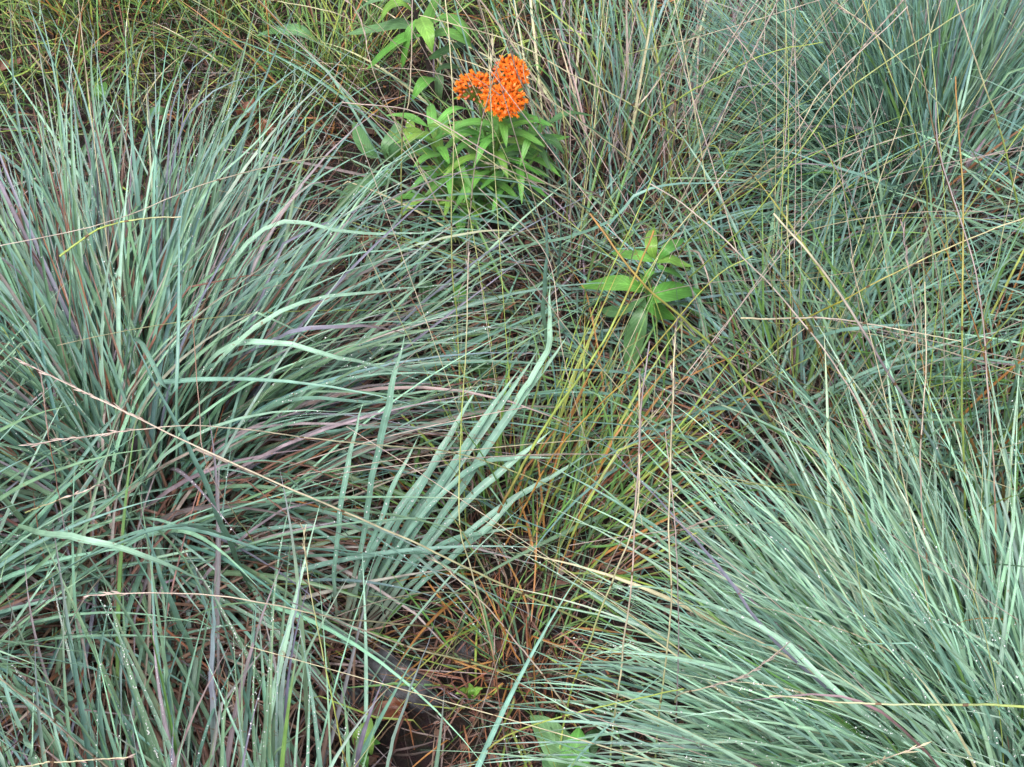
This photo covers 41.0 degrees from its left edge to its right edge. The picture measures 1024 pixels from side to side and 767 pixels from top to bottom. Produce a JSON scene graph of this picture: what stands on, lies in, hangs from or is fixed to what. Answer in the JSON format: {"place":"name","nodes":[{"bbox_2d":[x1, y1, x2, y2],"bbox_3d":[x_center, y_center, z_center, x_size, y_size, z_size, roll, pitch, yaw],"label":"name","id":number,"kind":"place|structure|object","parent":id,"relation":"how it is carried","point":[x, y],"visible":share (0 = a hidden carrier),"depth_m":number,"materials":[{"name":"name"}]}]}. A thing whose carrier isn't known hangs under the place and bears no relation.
{"place":"outdoors","nodes":[
{"label":"outdoors","id":0,"kind":"place"},
{"bbox_2d":[0,0,1023,766],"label":"ground","id":1,"kind":"structure","parent":0,"point":[418,720],"depth_m":1.74,"materials":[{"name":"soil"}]},
{"bbox_2d":[0,57,22,71],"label":"dead leaf","id":2,"kind":"object","parent":1,"relation":"on","point":[3,69],"visible":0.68,"depth_m":1.99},
{"bbox_2d":[21,0,89,85],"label":"grass stalk","id":3,"kind":"object","parent":1,"relation":"on","point":[53,47],"depth_m":1.66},
{"bbox_2d":[0,0,258,132],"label":"meadow tuft","id":4,"kind":"object","parent":1,"relation":"on","point":[57,10],"visible":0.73,"depth_m":2.02,"materials":[{"name":"green plant"}]},
{"bbox_2d":[94,81,167,119],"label":"seedling","id":5,"kind":"object","parent":1,"relation":"on","point":[162,111],"visible":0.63,"depth_m":1.90,"materials":[{"name":"green plant"}]},
{"bbox_2d":[0,142,359,766],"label":"grass tussock","id":6,"kind":"object","parent":1,"relation":"on","point":[17,557],"depth_m":1.38,"materials":[{"name":"green"}]},
{"bbox_2d":[35,362,64,529],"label":"grass stalk","id":7,"kind":"object","parent":6,"relation":"on","point":[50,444],"depth_m":1.25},
{"bbox_2d":[69,0,387,86],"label":"meadow tuft","id":8,"kind":"object","parent":1,"relation":"on","point":[207,6],"visible":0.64,"depth_m":2.05,"materials":[{"name":"green plant"}]},
{"bbox_2d":[236,98,260,120],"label":"dead leaf","id":9,"kind":"object","parent":1,"relation":"on","point":[238,112],"visible":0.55,"depth_m":1.93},
{"bbox_2d":[0,316,505,766],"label":"tussock","id":10,"kind":"object","parent":1,"relation":"on","point":[113,525],"visible":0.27,"depth_m":1.41,"materials":[{"name":"green plant"}]},
{"bbox_2d":[245,137,265,147],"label":"dead leaf","id":11,"kind":"object","parent":1,"relation":"on","point":[250,142],"visible":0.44,"depth_m":1.92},
{"bbox_2d":[254,116,276,137],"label":"dead leaf","id":12,"kind":"object","parent":1,"relation":"on","point":[261,126],"visible":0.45,"depth_m":1.93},
{"bbox_2d":[0,0,583,264],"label":"grass","id":13,"kind":"structure","parent":1,"relation":"on","point":[78,47],"depth_m":1.97,"materials":[{"name":"plant"}]},
{"bbox_2d":[119,0,504,178],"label":"meadow tuft","id":14,"kind":"object","parent":1,"relation":"on","point":[347,75],"visible":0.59,"depth_m":1.97,"materials":[{"name":"green plant"}]},
{"bbox_2d":[13,357,628,641],"bbox_3d":[-0.143,0.154,1.243,0.527,0.432,0.079,3,52,2],"label":"grass stalk","id":15,"kind":"object","parent":1,"relation":"on","point":[342,511],"depth_m":1.11,"materials":[{"name":"plant"}]},
{"bbox_2d":[318,0,333,66],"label":"grass stalk","id":16,"kind":"object","parent":1,"relation":"on","point":[332,34],"depth_m":1.82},
{"bbox_2d":[0,0,655,766],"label":"grass tussock","id":17,"kind":"object","parent":1,"relation":"on","point":[168,272],"depth_m":1.45,"materials":[{"name":"green"}]},
{"bbox_2d":[25,484,105,512],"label":"grass stalk","id":18,"kind":"object","parent":17,"relation":"on","point":[75,493],"depth_m":1.14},
{"bbox_2d":[59,216,180,256],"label":"grass stalk","id":19,"kind":"object","parent":17,"relation":"on","point":[75,244],"depth_m":1.25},
{"bbox_2d":[117,0,145,110],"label":"grass stalk","id":20,"kind":"object","parent":17,"relation":"on","point":[131,60],"depth_m":1.50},
{"bbox_2d":[0,156,359,245],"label":"grass stalk","id":21,"kind":"object","parent":17,"relation":"on","point":[190,189],"depth_m":1.25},
{"bbox_2d":[192,316,255,544],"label":"grass stalk","id":22,"kind":"object","parent":17,"relation":"on","point":[201,441],"depth_m":1.21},
{"bbox_2d":[82,591,457,630],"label":"grass stalk","id":23,"kind":"object","parent":17,"relation":"on","point":[107,593],"depth_m":1.08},
{"bbox_2d":[20,425,569,492],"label":"grass stalk","id":24,"kind":"object","parent":17,"relation":"on","point":[57,439],"depth_m":1.18,"materials":[{"name":"plant"}]},
{"bbox_2d":[270,0,409,50],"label":"grass stalk","id":25,"kind":"object","parent":17,"relation":"on","point":[335,13],"depth_m":1.58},
{"bbox_2d":[0,405,669,766],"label":"grass tussock","id":26,"kind":"object","parent":1,"relation":"on","point":[274,747],"depth_m":1.26,"materials":[{"name":"green"}]},
{"bbox_2d":[0,677,108,766],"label":"grass stalk","id":27,"kind":"object","parent":26,"relation":"on","point":[63,730],"depth_m":1.10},
{"bbox_2d":[11,754,134,766],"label":"grass stalk","id":28,"kind":"object","parent":26,"relation":"on","point":[114,758],"depth_m":0.99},
{"bbox_2d":[300,523,347,766],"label":"grass stalk","id":29,"kind":"object","parent":26,"relation":"on","point":[306,560],"depth_m":1.12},
{"bbox_2d":[345,687,363,705],"bbox_3d":[-0.164,0.322,1.416,0.026,0.013,0.020,17,54,13],"label":"stone","id":30,"kind":"object","parent":1,"relation":"on","point":[357,691],"visible":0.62,"depth_m":1.41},
{"bbox_2d":[352,718,379,766],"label":"seedling","id":31,"kind":"object","parent":1,"relation":"on","point":[368,731],"visible":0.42,"depth_m":1.34,"materials":[{"name":"green plant"}]},
{"bbox_2d":[358,226,375,250],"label":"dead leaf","id":32,"kind":"object","parent":1,"relation":"on","point":[360,239],"visible":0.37,"depth_m":1.79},
{"bbox_2d":[336,119,429,212],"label":"leafy plant","id":33,"kind":"object","parent":1,"relation":"on","point":[389,146],"visible":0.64,"depth_m":1.79,"materials":[{"name":"green plant"}]},
{"bbox_2d":[359,697,408,720],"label":"dead leaf","id":34,"kind":"object","parent":1,"relation":"on","point":[390,712],"visible":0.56,"depth_m":1.40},
{"bbox_2d":[368,645,415,700],"bbox_3d":[-0.124,0.300,1.412,0.059,0.052,0.053,20,55,15],"label":"stone","id":35,"kind":"object","parent":1,"relation":"on","point":[373,664],"visible":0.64,"depth_m":1.40,"materials":[{"name":"stone"}]},
{"bbox_2d":[345,0,465,254],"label":"grass stalk","id":36,"kind":"object","parent":1,"relation":"on","point":[347,1],"depth_m":1.57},
{"bbox_2d":[400,0,412,282],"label":"grass stalk","id":37,"kind":"object","parent":1,"relation":"on","point":[402,135],"depth_m":1.50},
{"bbox_2d":[89,69,724,726],"bbox_3d":[-0.141,-0.072,1.599,0.750,0.232,0.831,-21,55,-16],"label":"grass tussock","id":38,"kind":"object","parent":1,"relation":"on","point":[439,413],"depth_m":1.59,"materials":[{"name":"green"}]},
{"bbox_2d":[290,602,523,676],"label":"grass stalk","id":39,"kind":"object","parent":1,"relation":"on","point":[468,661],"depth_m":1.22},
{"bbox_2d":[347,0,474,109],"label":"leafy plant","id":40,"kind":"object","parent":1,"relation":"on","point":[427,34],"visible":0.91,"depth_m":1.81,"materials":[{"name":"green plant"}]},
{"bbox_2d":[404,673,442,712],"bbox_3d":[-0.097,0.313,1.406,0.044,0.042,0.044,-23,56,-17],"label":"stone","id":41,"kind":"object","parent":1,"relation":"on","point":[413,697],"visible":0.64,"depth_m":1.40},
{"bbox_2d":[332,288,584,642],"bbox_3d":[-0.065,0.077,1.370,0.311,0.370,0.098,-26,56,-19],"label":"broad bladed tuft","id":42,"kind":"object","parent":1,"relation":"on","point":[423,508],"visible":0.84,"depth_m":1.40,"materials":[{"name":"green plant"}]},
{"bbox_2d":[57,0,860,553],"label":"grass tussock","id":43,"kind":"object","parent":1,"relation":"on","point":[547,236],"depth_m":1.71,"materials":[{"name":"green"}]},
{"bbox_2d":[527,85,716,237],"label":"grass stalk","id":44,"kind":"object","parent":43,"relation":"on","point":[618,150],"depth_m":1.47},
{"bbox_2d":[637,0,778,274],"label":"grass stalk","id":45,"kind":"object","parent":43,"relation":"on","point":[755,47],"depth_m":1.39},
{"bbox_2d":[664,6,907,281],"bbox_3d":[0.252,-0.193,1.451,0.202,0.490,0.102,20,55,15],"label":"grass stalk","id":46,"kind":"object","parent":43,"relation":"on","point":[753,176],"depth_m":1.31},
{"bbox_2d":[420,280,503,383],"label":"leafy plant","id":47,"kind":"object","parent":1,"relation":"on","point":[457,287],"visible":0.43,"depth_m":1.67,"materials":[{"name":"green plant"}]},
{"bbox_2d":[455,640,474,663],"bbox_3d":[-0.049,0.281,1.447,0.023,0.012,0.026,18,54,14],"label":"stone","id":48,"kind":"object","parent":1,"relation":"on","point":[463,649],"visible":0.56,"depth_m":1.44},
{"bbox_2d":[455,683,482,698],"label":"seedling","id":49,"kind":"object","parent":1,"relation":"on","point":[474,691],"visible":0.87,"depth_m":1.39,"materials":[{"name":"green plant"}]},
{"bbox_2d":[466,312,490,329],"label":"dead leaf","id":50,"kind":"object","parent":1,"relation":"on","point":[470,318],"visible":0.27,"depth_m":1.71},
{"bbox_2d":[458,238,510,766],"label":"grass stalk","id":51,"kind":"object","parent":1,"relation":"on","point":[459,507],"depth_m":1.11,"materials":[{"name":"plant"}]},
{"bbox_2d":[293,505,684,766],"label":"grass tussock","id":52,"kind":"object","parent":1,"relation":"on","point":[476,646],"depth_m":1.40,"materials":[{"name":"plant"}]},
{"bbox_2d":[386,54,592,243],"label":"butterfly weed","id":53,"kind":"object","parent":1,"relation":"on","point":[511,84],"visible":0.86,"depth_m":1.69,"materials":[{"name":"green plant"}]},
{"bbox_2d":[488,32,494,147],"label":"grass stalk","id":54,"kind":"object","parent":1,"relation":"on","point":[490,82],"depth_m":1.46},
{"bbox_2d":[466,0,525,256],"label":"grass stalk","id":55,"kind":"object","parent":1,"relation":"on","point":[512,33],"depth_m":1.54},
{"bbox_2d":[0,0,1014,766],"bbox_3d":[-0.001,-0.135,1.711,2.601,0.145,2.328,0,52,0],"label":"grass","id":56,"kind":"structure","parent":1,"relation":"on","point":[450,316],"depth_m":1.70,"materials":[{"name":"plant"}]},
{"bbox_2d":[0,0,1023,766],"bbox_3d":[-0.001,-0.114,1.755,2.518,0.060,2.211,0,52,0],"label":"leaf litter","id":57,"kind":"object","parent":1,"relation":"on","point":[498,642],"visible":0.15,"depth_m":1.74,"materials":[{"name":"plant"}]},
{"bbox_2d":[164,46,876,766],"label":"grass tussock","id":58,"kind":"object","parent":1,"relation":"on","point":[610,478],"depth_m":1.48,"materials":[{"name":"plant"}]},
{"bbox_2d":[445,0,466,529],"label":"grass stalk","id":59,"kind":"object","parent":58,"relation":"on","point":[451,242],"depth_m":1.39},
{"bbox_2d":[424,554,569,711],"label":"grass stalk","id":60,"kind":"object","parent":58,"relation":"on","point":[528,656],"depth_m":1.20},
{"bbox_2d":[479,188,597,476],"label":"grass stalk","id":61,"kind":"object","parent":58,"relation":"on","point":[559,328],"depth_m":1.29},
{"bbox_2d":[478,213,667,444],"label":"grass stalk","id":62,"kind":"object","parent":58,"relation":"on","point":[569,331],"depth_m":1.25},
{"bbox_2d":[497,230,654,512],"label":"grass stalk","id":63,"kind":"object","parent":58,"relation":"on","point":[557,407],"depth_m":1.28,"materials":[{"name":"plant"}]},
{"bbox_2d":[523,162,658,488],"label":"grass stalk","id":64,"kind":"object","parent":58,"relation":"on","point":[587,326],"depth_m":1.35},
{"bbox_2d":[504,256,751,545],"bbox_3d":[0.104,0.026,1.369,0.250,0.350,0.011,-19,54,-14],"label":"grass stalk","id":65,"kind":"object","parent":58,"relation":"on","point":[576,427],"depth_m":1.35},
{"bbox_2d":[548,171,726,475],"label":"grass stalk","id":66,"kind":"object","parent":58,"relation":"on","point":[623,312],"depth_m":1.38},
{"bbox_2d":[496,9,554,182],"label":"grass stalk","id":67,"kind":"object","parent":1,"relation":"on","point":[512,55],"depth_m":1.53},
{"bbox_2d":[523,64,566,168],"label":"grass stalk","id":68,"kind":"object","parent":1,"relation":"on","point":[548,112],"depth_m":1.69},
{"bbox_2d":[539,0,567,230],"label":"grass stalk","id":69,"kind":"object","parent":1,"relation":"on","point":[562,112],"depth_m":1.54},
{"bbox_2d":[530,715,603,766],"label":"leafy plant","id":70,"kind":"object","parent":1,"relation":"on","point":[556,749],"visible":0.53,"depth_m":1.33,"materials":[{"name":"green plant"}]},
{"bbox_2d":[440,0,705,85],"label":"meadow tuft","id":71,"kind":"object","parent":1,"relation":"on","point":[523,18],"visible":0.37,"depth_m":2.04,"materials":[{"name":"green plant"}]},
{"bbox_2d":[468,688,683,766],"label":"grass stalk","id":72,"kind":"object","parent":1,"relation":"on","point":[493,744],"depth_m":1.19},
{"bbox_2d":[559,371,642,748],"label":"grass stalk","id":73,"kind":"object","parent":1,"relation":"on","point":[638,485],"depth_m":1.12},
{"bbox_2d":[189,0,1023,475],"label":"grass tussock","id":74,"kind":"object","parent":1,"relation":"on","point":[641,78],"depth_m":1.79,"materials":[{"name":"green"}]},
{"bbox_2d":[386,108,455,241],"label":"grass stalk","id":75,"kind":"object","parent":74,"relation":"on","point":[393,116],"depth_m":1.59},
{"bbox_2d":[419,15,683,140],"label":"grass stalk","id":76,"kind":"object","parent":74,"relation":"on","point":[632,105],"depth_m":1.53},
{"bbox_2d":[592,0,638,254],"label":"grass stalk","id":77,"kind":"object","parent":74,"relation":"on","point":[618,115],"depth_m":1.48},
{"bbox_2d":[751,218,1023,367],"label":"grass stalk","id":78,"kind":"object","parent":74,"relation":"on","point":[772,345],"depth_m":1.34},
{"bbox_2d":[600,663,624,693],"bbox_3d":[0.104,0.304,1.417,0.027,0.012,0.036,1,52,0],"label":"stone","id":79,"kind":"object","parent":1,"relation":"on","point":[605,673],"visible":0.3,"depth_m":1.41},
{"bbox_2d":[608,342,649,766],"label":"grass stalk","id":80,"kind":"object","parent":1,"relation":"on","point":[632,572],"depth_m":1.11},
{"bbox_2d":[621,632,644,665],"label":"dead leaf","id":81,"kind":"object","parent":1,"relation":"on","point":[628,657],"visible":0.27,"depth_m":1.43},
{"bbox_2d":[248,258,1023,766],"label":"grass tussock","id":82,"kind":"object","parent":1,"relation":"on","point":[876,630],"depth_m":1.25,"materials":[{"name":"green"}]},
{"bbox_2d":[598,516,714,589],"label":"grass stalk","id":83,"kind":"object","parent":82,"relation":"on","point":[690,526],"depth_m":1.27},
{"bbox_2d":[674,642,789,702],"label":"grass stalk","id":84,"kind":"object","parent":82,"relation":"on","point":[745,675],"depth_m":0.98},
{"bbox_2d":[649,183,907,517],"bbox_3d":[0.263,-0.004,1.297,0.310,0.401,0.037,13,53,10],"label":"grass stalk","id":85,"kind":"object","parent":82,"relation":"on","point":[807,328],"depth_m":1.25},
{"bbox_2d":[769,695,1023,707],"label":"grass stalk","id":86,"kind":"object","parent":82,"relation":"on","point":[978,704],"depth_m":0.95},
{"bbox_2d":[865,741,931,766],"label":"grass stalk","id":87,"kind":"object","parent":82,"relation":"on","point":[905,751],"depth_m":0.93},
{"bbox_2d":[890,213,916,504],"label":"grass stalk","id":88,"kind":"object","parent":82,"relation":"on","point":[906,249],"depth_m":1.24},
{"bbox_2d":[919,282,930,587],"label":"grass stalk","id":89,"kind":"object","parent":82,"relation":"on","point":[922,427],"depth_m":1.18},
{"bbox_2d":[955,76,965,535],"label":"grass stalk","id":90,"kind":"object","parent":82,"relation":"on","point":[962,422],"depth_m":1.16,"materials":[{"name":"plant"}]},
{"bbox_2d":[935,102,996,575],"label":"grass stalk","id":91,"kind":"object","parent":82,"relation":"on","point":[985,348],"depth_m":1.15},
{"bbox_2d":[599,50,681,167],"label":"grass stalk","id":92,"kind":"object","parent":1,"relation":"on","point":[661,75],"depth_m":1.50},
{"bbox_2d":[579,227,702,374],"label":"leafy plant","id":93,"kind":"object","parent":1,"relation":"on","point":[667,295],"visible":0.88,"depth_m":1.56,"materials":[{"name":"green plant"}]},
{"bbox_2d":[297,0,1023,698],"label":"grass tussock","id":94,"kind":"object","parent":1,"relation":"on","point":[765,326],"depth_m":1.60,"materials":[{"name":"green"}]},
{"bbox_2d":[342,102,622,249],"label":"grass stalk","id":95,"kind":"object","parent":94,"relation":"on","point":[511,164],"depth_m":1.45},
{"bbox_2d":[479,159,598,217],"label":"grass stalk","id":96,"kind":"object","parent":94,"relation":"on","point":[489,163],"depth_m":1.58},
{"bbox_2d":[589,213,799,467],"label":"grass stalk","id":97,"kind":"object","parent":94,"relation":"on","point":[710,343],"depth_m":1.23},
{"bbox_2d":[623,0,817,55],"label":"grass stalk","id":98,"kind":"object","parent":94,"relation":"on","point":[715,31],"depth_m":1.46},
{"bbox_2d":[818,132,880,265],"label":"grass stalk","id":99,"kind":"object","parent":94,"relation":"on","point":[868,239],"depth_m":1.50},
{"bbox_2d":[653,317,677,765],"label":"grass stalk","id":100,"kind":"object","parent":1,"relation":"on","point":[671,428],"depth_m":1.06,"materials":[{"name":"plant"}]},
{"bbox_2d":[665,427,678,764],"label":"grass stalk","id":101,"kind":"object","parent":1,"relation":"on","point":[677,580],"depth_m":1.09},
{"bbox_2d":[639,0,757,249],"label":"grass stalk","id":102,"kind":"object","parent":1,"relation":"on","point":[728,41],"depth_m":1.42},
{"bbox_2d":[551,0,1023,623],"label":"grass tussock","id":103,"kind":"object","parent":1,"relation":"on","point":[1009,410],"depth_m":1.49,"materials":[{"name":"green"}]},
{"bbox_2d":[649,42,822,119],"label":"grass stalk","id":104,"kind":"object","parent":103,"relation":"on","point":[674,101],"depth_m":1.43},
{"bbox_2d":[741,317,960,341],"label":"grass stalk","id":105,"kind":"object","parent":103,"relation":"on","point":[838,319],"depth_m":1.26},
{"bbox_2d":[773,213,971,525],"bbox_3d":[0.360,0.026,1.318,0.284,0.431,0.054,8,52,6],"label":"grass stalk","id":106,"kind":"object","parent":103,"relation":"on","point":[870,343],"depth_m":1.23,"materials":[{"name":"plant"}]},
{"bbox_2d":[786,205,794,408],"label":"grass stalk","id":107,"kind":"object","parent":1,"relation":"on","point":[790,312],"depth_m":1.40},
{"bbox_2d":[575,0,1023,375],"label":"grass tussock","id":108,"kind":"object","parent":1,"relation":"on","point":[989,34],"depth_m":1.75,"materials":[{"name":"green"}]},
{"bbox_2d":[729,0,779,223],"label":"grass stalk","id":109,"kind":"object","parent":108,"relation":"on","point":[757,114],"depth_m":1.45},
{"bbox_2d":[760,0,766,196],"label":"grass stalk","id":110,"kind":"object","parent":108,"relation":"on","point":[761,99],"depth_m":1.46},
{"bbox_2d":[710,0,903,212],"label":"grass stalk","id":111,"kind":"object","parent":108,"relation":"on","point":[888,16],"depth_m":1.36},
{"bbox_2d":[726,25,892,279],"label":"grass stalk","id":112,"kind":"object","parent":108,"relation":"on","point":[821,145],"depth_m":1.41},
{"bbox_2d":[778,179,846,242],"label":"grass stalk","id":113,"kind":"object","parent":108,"relation":"on","point":[819,201],"depth_m":1.50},
{"bbox_2d":[682,4,974,283],"bbox_3d":[0.301,-0.197,1.435,0.237,0.460,0.094,12,53,9],"label":"grass stalk","id":114,"kind":"object","parent":108,"relation":"on","point":[793,159],"depth_m":1.35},
{"bbox_2d":[862,0,936,281],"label":"grass stalk","id":115,"kind":"object","parent":108,"relation":"on","point":[915,133],"depth_m":1.44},
{"bbox_2d":[833,0,1004,204],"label":"grass stalk","id":116,"kind":"object","parent":108,"relation":"on","point":[859,20],"depth_m":1.41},
{"bbox_2d":[905,0,961,280],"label":"grass stalk","id":117,"kind":"object","parent":108,"relation":"on","point":[934,131],"depth_m":1.44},
{"bbox_2d":[823,1,1023,525],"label":"grass tussock","id":118,"kind":"object","parent":1,"relation":"on","point":[1000,287],"depth_m":1.64,"materials":[{"name":"green"}]},
{"bbox_2d":[956,0,1023,236],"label":"grass stalk","id":119,"kind":"object","parent":118,"relation":"on","point":[1011,177],"depth_m":1.44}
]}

